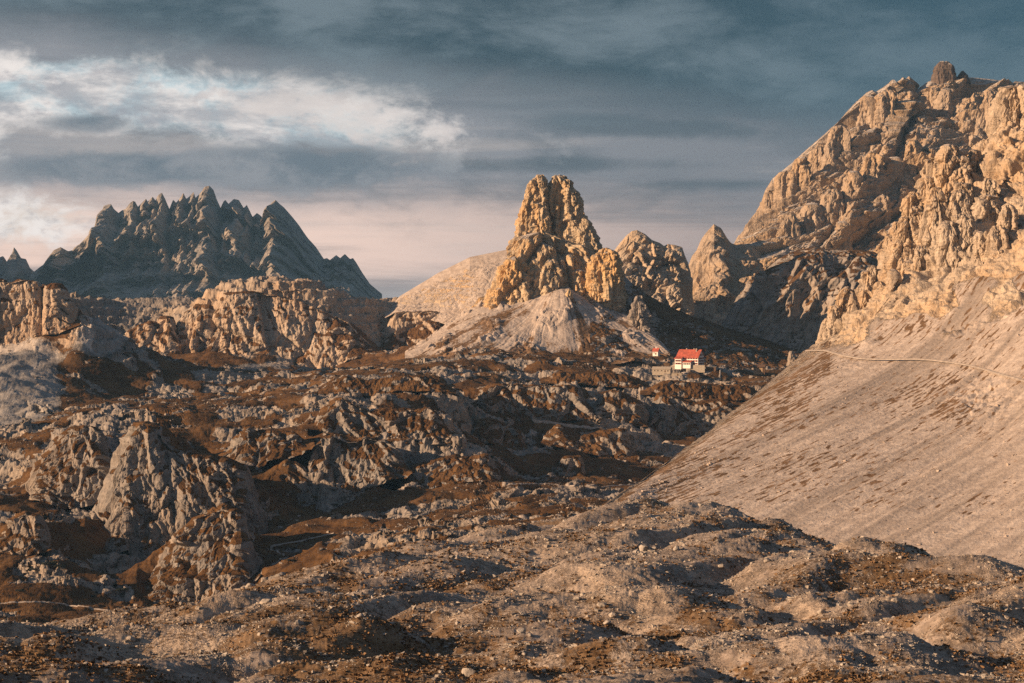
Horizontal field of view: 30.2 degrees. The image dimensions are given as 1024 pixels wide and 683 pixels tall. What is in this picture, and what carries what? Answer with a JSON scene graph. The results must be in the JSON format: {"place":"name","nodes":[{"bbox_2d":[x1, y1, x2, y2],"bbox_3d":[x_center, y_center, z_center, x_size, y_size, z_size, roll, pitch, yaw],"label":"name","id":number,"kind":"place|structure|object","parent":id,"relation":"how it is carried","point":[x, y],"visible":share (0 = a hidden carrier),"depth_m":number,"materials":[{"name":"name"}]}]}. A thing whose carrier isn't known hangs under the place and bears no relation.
{"place":"outdoors","nodes":[
{"label":"outdoors","id":0,"kind":"place"},
{"bbox_2d":[0,248,33,281],"bbox_3d":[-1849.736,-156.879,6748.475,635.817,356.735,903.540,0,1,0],"label":"mountain","id":1,"kind":"structure","parent":0,"point":[14,266],"depth_m":6649.56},
{"bbox_2d":[0,278,94,354],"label":"hill","id":2,"kind":"structure","parent":0,"point":[63,341],"depth_m":1897.01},
{"bbox_2d":[0,279,79,344],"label":"crag","id":3,"kind":"structure","parent":2,"relation":"on","point":[31,309],"depth_m":1914.62,"materials":[{"name":"stone"}]},
{"bbox_2d":[0,601,111,610],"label":"path","id":4,"kind":"structure","parent":0,"point":[91,608],"depth_m":1081.26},
{"bbox_2d":[29,186,381,299],"bbox_3d":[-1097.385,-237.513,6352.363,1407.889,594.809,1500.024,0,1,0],"label":"mountain","id":5,"kind":"structure","parent":0,"point":[191,245],"depth_m":6245.53,"materials":[{"name":"stone"}]},
{"bbox_2d":[270,533,332,555],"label":"path","id":6,"kind":"structure","parent":0,"point":[272,546],"depth_m":1224.13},
{"bbox_2d":[190,275,413,369],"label":"hill","id":7,"kind":"structure","parent":0,"point":[366,315],"depth_m":2330.18,"materials":[{"name":"stone"}]},
{"bbox_2d":[175,303,215,353],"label":"crag","id":8,"kind":"structure","parent":7,"relation":"on","point":[195,327],"depth_m":2258.66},
{"bbox_2d":[197,291,385,368],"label":"crag","id":9,"kind":"structure","parent":7,"relation":"on","point":[298,332],"depth_m":2251.37,"materials":[{"name":"stone"}]},
{"bbox_2d":[380,311,444,349],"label":"crag","id":10,"kind":"structure","parent":7,"relation":"on","point":[410,328],"depth_m":2299.74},
{"bbox_2d":[0,291,781,623],"bbox_3d":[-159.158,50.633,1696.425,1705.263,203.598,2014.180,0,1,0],"label":"valley","id":11,"kind":"structure","parent":0,"point":[122,373],"depth_m":1562.41,"materials":[{"name":"stone"}]},
{"bbox_2d":[0,511,51,555],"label":"crag","id":12,"kind":"structure","parent":11,"relation":"on","point":[27,533],"depth_m":1198.39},
{"bbox_2d":[25,425,110,508],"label":"crag","id":13,"kind":"structure","parent":11,"relation":"on","point":[70,467],"depth_m":1358.50,"materials":[{"name":"stone"}]},
{"bbox_2d":[125,316,182,353],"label":"crag","id":14,"kind":"structure","parent":11,"relation":"on","point":[159,335],"depth_m":2253.06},
{"bbox_2d":[94,421,267,560],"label":"crag","id":15,"kind":"structure","parent":11,"relation":"on","point":[162,485],"depth_m":1284.57,"materials":[{"name":"stone"}]},
{"bbox_2d":[142,503,263,604],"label":"crag","id":16,"kind":"structure","parent":11,"relation":"on","point":[211,552],"depth_m":1142.39,"materials":[{"name":"stone"}]},
{"bbox_2d":[219,426,314,471],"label":"crag","id":17,"kind":"structure","parent":11,"relation":"on","point":[252,448],"depth_m":1436.27,"materials":[{"name":"stone"}]},
{"bbox_2d":[300,435,411,503],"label":"crag","id":18,"kind":"structure","parent":11,"relation":"on","point":[363,463],"depth_m":1416.70,"materials":[{"name":"stone"}]},
{"bbox_2d":[308,397,451,444],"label":"crag","id":19,"kind":"structure","parent":11,"relation":"on","point":[342,416],"depth_m":1488.21,"materials":[{"name":"stone"}]},
{"bbox_2d":[318,375,455,395],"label":"crag","id":20,"kind":"structure","parent":11,"relation":"on","point":[348,384],"depth_m":1667.90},
{"bbox_2d":[0,280,774,486],"bbox_3d":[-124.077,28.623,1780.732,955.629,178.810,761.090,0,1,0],"label":"rubble","id":21,"kind":"object","parent":11,"relation":"on","point":[510,382],"visible":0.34,"depth_m":1669.28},
{"bbox_2d":[278,481,616,563],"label":"rubble","id":22,"kind":"object","parent":11,"relation":"on","point":[411,517],"visible":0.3,"depth_m":1261.47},
{"bbox_2d":[399,453,503,488],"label":"crag","id":23,"kind":"structure","parent":11,"relation":"on","point":[445,470],"depth_m":1413.13,"materials":[{"name":"stone"}]},
{"bbox_2d":[472,417,527,448],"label":"crag","id":24,"kind":"structure","parent":11,"relation":"on","point":[491,431],"depth_m":1651.96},
{"bbox_2d":[471,383,597,421],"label":"crag","id":25,"kind":"structure","parent":11,"relation":"on","point":[523,402],"depth_m":1739.66,"materials":[{"name":"stone"}]},
{"bbox_2d":[552,455,585,476],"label":"crag","id":26,"kind":"structure","parent":11,"relation":"on","point":[570,465],"depth_m":1509.97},
{"bbox_2d":[540,424,637,458],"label":"crag","id":27,"kind":"structure","parent":11,"relation":"on","point":[616,443],"depth_m":1651.32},
{"bbox_2d":[540,371,649,387],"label":"crag","id":28,"kind":"structure","parent":11,"relation":"on","point":[604,379],"depth_m":1907.02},
{"bbox_2d":[592,389,648,426],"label":"crag","id":29,"kind":"structure","parent":11,"relation":"on","point":[616,406],"depth_m":1749.33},
{"bbox_2d":[652,366,671,374],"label":"stone hut","id":30,"kind":"object","parent":11,"relation":"on","point":[660,370],"visible":1,"depth_m":1968.37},
{"bbox_2d":[674,348,704,368],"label":"mountain refuge","id":31,"kind":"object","parent":11,"relation":"on","point":[685,358],"visible":1,"depth_m":1994.58,"materials":[{"name":"paint"}]},
{"bbox_2d":[643,394,737,436],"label":"crag","id":32,"kind":"structure","parent":11,"relation":"on","point":[671,414],"depth_m":1782.65,"materials":[{"name":"stone"}]},
{"bbox_2d":[686,365,704,372],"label":"terrace wall","id":33,"kind":"structure","parent":11,"relation":"on","point":[698,368],"depth_m":1987.45,"materials":[{"name":"stone"}]},
{"bbox_2d":[640,380,756,400],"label":"crag","id":34,"kind":"structure","parent":11,"relation":"on","point":[685,389],"depth_m":1837.87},
{"bbox_2d":[705,366,716,371],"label":"woodshed","id":35,"kind":"object","parent":11,"relation":"on","point":[710,368],"visible":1,"depth_m":1989.44,"materials":[{"name":"grey"}]},
{"bbox_2d":[753,364,765,374],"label":"timber cabin","id":36,"kind":"object","parent":11,"relation":"on","point":[758,369],"visible":1,"depth_m":2012.99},
{"bbox_2d":[786,351,795,365],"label":"rock pinnacle","id":37,"kind":"object","parent":11,"relation":"on","point":[791,358],"visible":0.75,"depth_m":1957.31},
{"bbox_2d":[385,250,506,323],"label":"hill","id":38,"kind":"structure","parent":0,"point":[453,292],"depth_m":2354.27,"materials":[{"name":"beige stone"}]},
{"bbox_2d":[0,498,1023,682],"bbox_3d":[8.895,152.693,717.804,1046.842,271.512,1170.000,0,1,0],"label":"foreground slope","id":39,"kind":"structure","parent":0,"point":[810,649],"depth_m":333.32,"materials":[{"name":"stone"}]},
{"bbox_2d":[259,599,272,603],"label":"boulder","id":40,"kind":"object","parent":39,"relation":"on","point":[264,601],"visible":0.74,"depth_m":365.16,"materials":[{"name":"stone"}]},
{"bbox_2d":[461,668,474,676],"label":"boulder","id":41,"kind":"object","parent":39,"relation":"on","point":[467,672],"visible":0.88,"depth_m":246.38,"materials":[{"name":"stone"}]},
{"bbox_2d":[0,497,1023,682],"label":"rubble","id":42,"kind":"object","parent":39,"relation":"on","point":[720,639],"visible":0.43,"depth_m":325.11,"materials":[{"name":"stone"}]},
{"bbox_2d":[639,543,648,551],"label":"boulder","id":43,"kind":"object","parent":39,"relation":"on","point":[642,548],"visible":0.84,"depth_m":461.84,"materials":[{"name":"stone"}]},
{"bbox_2d":[0,0,1023,298],"label":"sky","id":44,"kind":"structure","parent":0,"point":[405,140],"materials":[{"name":"grey"}]},
{"bbox_2d":[405,287,669,365],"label":"talus slope","id":45,"kind":"structure","parent":0,"point":[557,320],"depth_m":2133.25,"materials":[{"name":"gravel"}]},
{"bbox_2d":[471,232,628,307],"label":"rock tower","id":46,"kind":"structure","parent":45,"relation":"on","point":[534,252],"depth_m":2213.47,"materials":[{"name":"brown stone"}]},
{"bbox_2d":[482,256,533,309],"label":"rock tower","id":47,"kind":"structure","parent":46,"relation":"on","point":[511,280],"depth_m":2191.42,"materials":[{"name":"stone"}]},
{"bbox_2d":[514,174,552,242],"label":"rock tower","id":48,"kind":"structure","parent":46,"relation":"on","point":[534,216],"depth_m":2240.01,"materials":[{"name":"stone"}]},
{"bbox_2d":[533,260,563,297],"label":"rock tower","id":49,"kind":"structure","parent":46,"relation":"on","point":[551,279],"depth_m":2192.53,"materials":[{"name":"grey stone"}]},
{"bbox_2d":[547,175,595,244],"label":"rock tower","id":50,"kind":"structure","parent":46,"relation":"on","point":[566,204],"depth_m":2246.75,"materials":[{"name":"brown stone"}]},
{"bbox_2d":[577,218,601,254],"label":"rock tower","id":51,"kind":"structure","parent":46,"relation":"on","point":[593,245],"depth_m":2238.07,"materials":[{"name":"grey stone"}]},
{"bbox_2d":[565,289,572,297],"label":"rock pinnacle","id":52,"kind":"object","parent":45,"relation":"on","point":[568,293],"visible":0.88,"depth_m":2168.65,"materials":[{"name":"beige stone"}]},
{"bbox_2d":[627,295,655,336],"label":"rock pinnacle","id":53,"kind":"object","parent":45,"relation":"on","point":[639,316],"visible":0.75,"depth_m":2152.80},
{"bbox_2d":[652,347,660,355],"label":"chapel","id":54,"kind":"structure","parent":45,"relation":"on","point":[656,351],"depth_m":2073.65,"materials":[{"name":"paint"}]},
{"bbox_2d":[502,482,633,487],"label":"path","id":55,"kind":"structure","parent":0,"point":[507,483],"depth_m":1388.27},
{"bbox_2d":[458,393,683,447],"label":"path","id":56,"kind":"structure","parent":0,"point":[653,437],"depth_m":1721.80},
{"bbox_2d":[615,230,694,315],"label":"mountain","id":57,"kind":"structure","parent":0,"point":[659,272],"depth_m":2652.63,"materials":[{"name":"brown stone"}]},
{"bbox_2d":[590,276,800,369],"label":"hill","id":58,"kind":"structure","parent":0,"point":[675,330],"depth_m":2203.69,"materials":[{"name":"stone"}]},
{"bbox_2d":[585,247,625,311],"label":"rock tower","id":59,"kind":"structure","parent":58,"relation":"on","point":[605,283],"depth_m":2189.93,"materials":[{"name":"stone"}]},
{"bbox_2d":[689,224,761,324],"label":"mountain","id":60,"kind":"structure","parent":0,"point":[724,270],"depth_m":2939.72,"materials":[{"name":"stone"}]},
{"bbox_2d":[721,247,877,352],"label":"hill","id":61,"kind":"structure","parent":0,"point":[788,300],"depth_m":2318.48,"materials":[{"name":"stone"}]},
{"bbox_2d":[606,120,1023,567],"bbox_3d":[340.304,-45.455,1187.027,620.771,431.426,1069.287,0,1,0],"label":"scree slope","id":62,"kind":"structure","parent":0,"point":[921,314],"depth_m":1132.89,"materials":[{"name":"gravel"}]},
{"bbox_2d":[815,318,827,343],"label":"rock pillar","id":63,"kind":"object","parent":62,"relation":"on","point":[822,330],"visible":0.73,"depth_m":1427.12,"materials":[{"name":"brown stone"}]},
{"bbox_2d":[624,332,1022,563],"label":"rubble","id":64,"kind":"object","parent":62,"relation":"on","point":[712,458],"visible":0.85,"depth_m":1071.29,"materials":[{"name":"stone"}]},
{"bbox_2d":[823,305,840,339],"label":"rock pillar","id":65,"kind":"object","parent":62,"relation":"on","point":[834,312],"visible":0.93,"depth_m":1419.95,"materials":[{"name":"brown stone"}]},
{"bbox_2d":[827,287,852,317],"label":"rock pillar","id":66,"kind":"object","parent":62,"relation":"on","point":[842,299],"visible":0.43,"depth_m":1436.19,"materials":[{"name":"brown stone"}]},
{"bbox_2d":[847,293,859,311],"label":"rock pillar","id":67,"kind":"object","parent":62,"relation":"on","point":[853,304],"visible":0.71,"depth_m":1401.89,"materials":[{"name":"brown stone"}]},
{"bbox_2d":[854,270,875,295],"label":"rock pillar","id":68,"kind":"object","parent":62,"relation":"on","point":[867,280],"visible":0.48,"depth_m":1445.65,"materials":[{"name":"brown stone"}]},
{"bbox_2d":[857,289,872,308],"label":"rock pillar","id":69,"kind":"object","parent":62,"relation":"on","point":[864,296],"visible":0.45,"depth_m":1432.22,"materials":[{"name":"brown stone"}]},
{"bbox_2d":[869,267,877,276],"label":"rock pillar","id":70,"kind":"object","parent":62,"relation":"on","point":[873,271],"visible":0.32,"depth_m":1461.20,"materials":[{"name":"brown stone"}]},
{"bbox_2d":[872,281,885,295],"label":"rock pillar","id":71,"kind":"object","parent":62,"relation":"on","point":[877,285],"visible":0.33,"depth_m":1408.86,"materials":[{"name":"brown stone"}]},
{"bbox_2d":[882,235,892,254],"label":"rock pillar","id":72,"kind":"object","parent":62,"relation":"on","point":[887,240],"visible":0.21,"depth_m":1456.14,"materials":[{"name":"brown stone"}]},
{"bbox_2d":[885,269,901,293],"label":"rock pillar","id":73,"kind":"object","parent":62,"relation":"on","point":[893,279],"visible":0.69,"depth_m":1380.46,"materials":[{"name":"brown stone"}]},
{"bbox_2d":[889,221,897,235],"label":"rock pillar","id":74,"kind":"object","parent":62,"relation":"on","point":[893,229],"visible":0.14,"depth_m":1468.47,"materials":[{"name":"brown stone"}]},
{"bbox_2d":[876,191,923,283],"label":"rock pillar","id":75,"kind":"object","parent":62,"relation":"on","point":[901,247],"visible":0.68,"depth_m":1430.09,"materials":[{"name":"brown stone"}]},
{"bbox_2d":[900,261,912,276],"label":"rock pillar","id":76,"kind":"object","parent":62,"relation":"on","point":[906,265],"visible":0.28,"depth_m":1419.65,"materials":[{"name":"brown stone"}]},
{"bbox_2d":[911,245,928,271],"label":"rock pillar","id":77,"kind":"object","parent":62,"relation":"on","point":[919,261],"visible":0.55,"depth_m":1399.37,"materials":[{"name":"brown stone"}]},
{"bbox_2d":[914,159,937,196],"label":"rock pillar","id":78,"kind":"object","parent":62,"relation":"on","point":[928,179],"visible":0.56,"depth_m":1484.79,"materials":[{"name":"brown stone"}]},
{"bbox_2d":[913,187,950,256],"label":"rock pillar","id":79,"kind":"object","parent":62,"relation":"on","point":[934,216],"visible":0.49,"depth_m":1418.09,"materials":[{"name":"brown stone"}]},
{"bbox_2d":[934,220,960,274],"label":"rock pillar","id":80,"kind":"object","parent":62,"relation":"on","point":[948,248],"visible":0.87,"depth_m":1377.63,"materials":[{"name":"brown stone"}]},
{"bbox_2d":[926,144,973,197],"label":"rock pillar","id":81,"kind":"object","parent":62,"relation":"on","point":[952,164],"visible":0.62,"depth_m":1467.04,"materials":[{"name":"brown stone"}]},
{"bbox_2d":[945,182,982,221],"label":"rock pillar","id":82,"kind":"object","parent":62,"relation":"on","point":[961,199],"visible":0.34,"depth_m":1414.03,"materials":[{"name":"brown stone"}]},
{"bbox_2d":[955,214,978,252],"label":"rock pillar","id":83,"kind":"object","parent":62,"relation":"on","point":[967,229],"visible":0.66,"depth_m":1377.77,"materials":[{"name":"brown stone"}]},
{"bbox_2d":[968,149,982,172],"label":"rock pillar","id":84,"kind":"object","parent":62,"relation":"on","point":[975,157],"visible":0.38,"depth_m":1477.51,"materials":[{"name":"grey stone"}]},
{"bbox_2d":[971,231,985,264],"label":"rock pillar","id":85,"kind":"object","parent":62,"relation":"on","point":[979,247],"visible":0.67,"depth_m":1364.22,"materials":[{"name":"brown stone"}]},
{"bbox_2d":[978,139,988,151],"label":"rock pillar","id":86,"kind":"object","parent":62,"relation":"on","point":[983,144],"visible":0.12,"depth_m":1512.59,"materials":[{"name":"brown stone"}]},
{"bbox_2d":[970,195,1006,224],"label":"rock pillar","id":87,"kind":"object","parent":62,"relation":"on","point":[984,208],"visible":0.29,"depth_m":1392.69,"materials":[{"name":"brown stone"}]},
{"bbox_2d":[980,178,996,196],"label":"rock pillar","id":88,"kind":"object","parent":62,"relation":"on","point":[989,185],"visible":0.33,"depth_m":1413.17,"materials":[{"name":"brown stone"}]},
{"bbox_2d":[984,225,1009,258],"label":"rock pillar","id":89,"kind":"object","parent":62,"relation":"on","point":[997,238],"visible":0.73,"depth_m":1342.82,"materials":[{"name":"brown stone"}]},
{"bbox_2d":[985,84,1023,138],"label":"rock pillar","id":90,"kind":"object","parent":62,"relation":"on","point":[1007,105],"visible":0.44,"depth_m":1507.15,"materials":[{"name":"beige stone"}]},
{"bbox_2d":[997,203,1018,233],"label":"rock pillar","id":91,"kind":"object","parent":62,"relation":"on","point":[1008,217],"visible":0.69,"depth_m":1350.41,"materials":[{"name":"brown stone"}]},
{"bbox_2d":[734,77,1023,270],"bbox_3d":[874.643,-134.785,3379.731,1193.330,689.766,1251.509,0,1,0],"label":"mountain","id":92,"kind":"structure","parent":0,"point":[925,125],"depth_m":3169.16,"materials":[{"name":"stone"}]},
{"bbox_2d":[759,190,774,215],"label":"rock buttress","id":93,"kind":"object","parent":92,"relation":"on","point":[766,203],"visible":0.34,"depth_m":3188.42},
{"bbox_2d":[773,170,790,203],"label":"rock buttress","id":94,"kind":"object","parent":92,"relation":"on","point":[781,180],"visible":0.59,"depth_m":3167.50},
{"bbox_2d":[776,214,800,244],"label":"rock buttress","id":95,"kind":"object","parent":92,"relation":"on","point":[791,226],"visible":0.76,"depth_m":3042.24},
{"bbox_2d":[786,156,811,196],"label":"rock buttress","id":96,"kind":"object","parent":92,"relation":"on","point":[800,172],"visible":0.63,"depth_m":3161.30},
{"bbox_2d":[800,202,824,232],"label":"rock buttress","id":97,"kind":"object","parent":92,"relation":"on","point":[813,217],"visible":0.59,"depth_m":3056.99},
{"bbox_2d":[808,143,825,175],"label":"rock buttress","id":98,"kind":"object","parent":92,"relation":"on","point":[816,153],"visible":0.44,"depth_m":3211.55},
{"bbox_2d":[820,189,844,233],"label":"rock buttress","id":99,"kind":"object","parent":92,"relation":"on","point":[832,203],"visible":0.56,"depth_m":3065.06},
{"bbox_2d":[820,125,850,169],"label":"rock buttress","id":100,"kind":"object","parent":92,"relation":"on","point":[839,136],"visible":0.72,"depth_m":3197.46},
{"bbox_2d":[836,220,852,249],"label":"rock buttress","id":101,"kind":"object","parent":92,"relation":"on","point":[846,244],"visible":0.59,"depth_m":3021.80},
{"bbox_2d":[841,170,862,212],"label":"rock buttress","id":102,"kind":"object","parent":92,"relation":"on","point":[852,181],"visible":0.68,"depth_m":3074.63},
{"bbox_2d":[856,95,876,128],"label":"rock buttress","id":103,"kind":"object","parent":92,"relation":"on","point":[867,108],"visible":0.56,"depth_m":3267.14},
{"bbox_2d":[860,151,883,204],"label":"rock buttress","id":104,"kind":"object","parent":92,"relation":"on","point":[872,162],"visible":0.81,"depth_m":3098.56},
{"bbox_2d":[866,194,890,240],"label":"rock buttress","id":105,"kind":"object","parent":92,"relation":"on","point":[886,220],"visible":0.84,"depth_m":3064.10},
{"bbox_2d":[873,90,898,126],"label":"rock buttress","id":106,"kind":"object","parent":92,"relation":"on","point":[886,100],"visible":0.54,"depth_m":3251.52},
{"bbox_2d":[889,156,902,184],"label":"rock buttress","id":107,"kind":"object","parent":92,"relation":"on","point":[897,162],"visible":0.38,"depth_m":3131.56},
{"bbox_2d":[899,91,914,100],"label":"rock buttress","id":108,"kind":"object","parent":92,"relation":"on","point":[908,95],"visible":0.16,"depth_m":3358.46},
{"bbox_2d":[896,140,922,188],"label":"rock buttress","id":109,"kind":"object","parent":92,"relation":"on","point":[907,174],"visible":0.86,"depth_m":3132.51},
{"bbox_2d":[931,61,956,83],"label":"rock tower","id":110,"kind":"structure","parent":92,"relation":"on","point":[944,72],"depth_m":3405.91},
{"bbox_2d":[933,88,959,118],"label":"rock buttress","id":111,"kind":"object","parent":92,"relation":"on","point":[943,101],"visible":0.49,"depth_m":3312.70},
{"bbox_2d":[957,71,970,83],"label":"rock pinnacle","id":112,"kind":"object","parent":92,"relation":"on","point":[962,74],"visible":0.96,"depth_m":3415.30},
{"bbox_2d":[974,89,996,135],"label":"rock buttress","id":113,"kind":"object","parent":92,"relation":"on","point":[989,97],"visible":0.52,"depth_m":3231.18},
{"bbox_2d":[805,350,1023,381],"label":"path","id":114,"kind":"structure","parent":0,"point":[994,372],"depth_m":1240.69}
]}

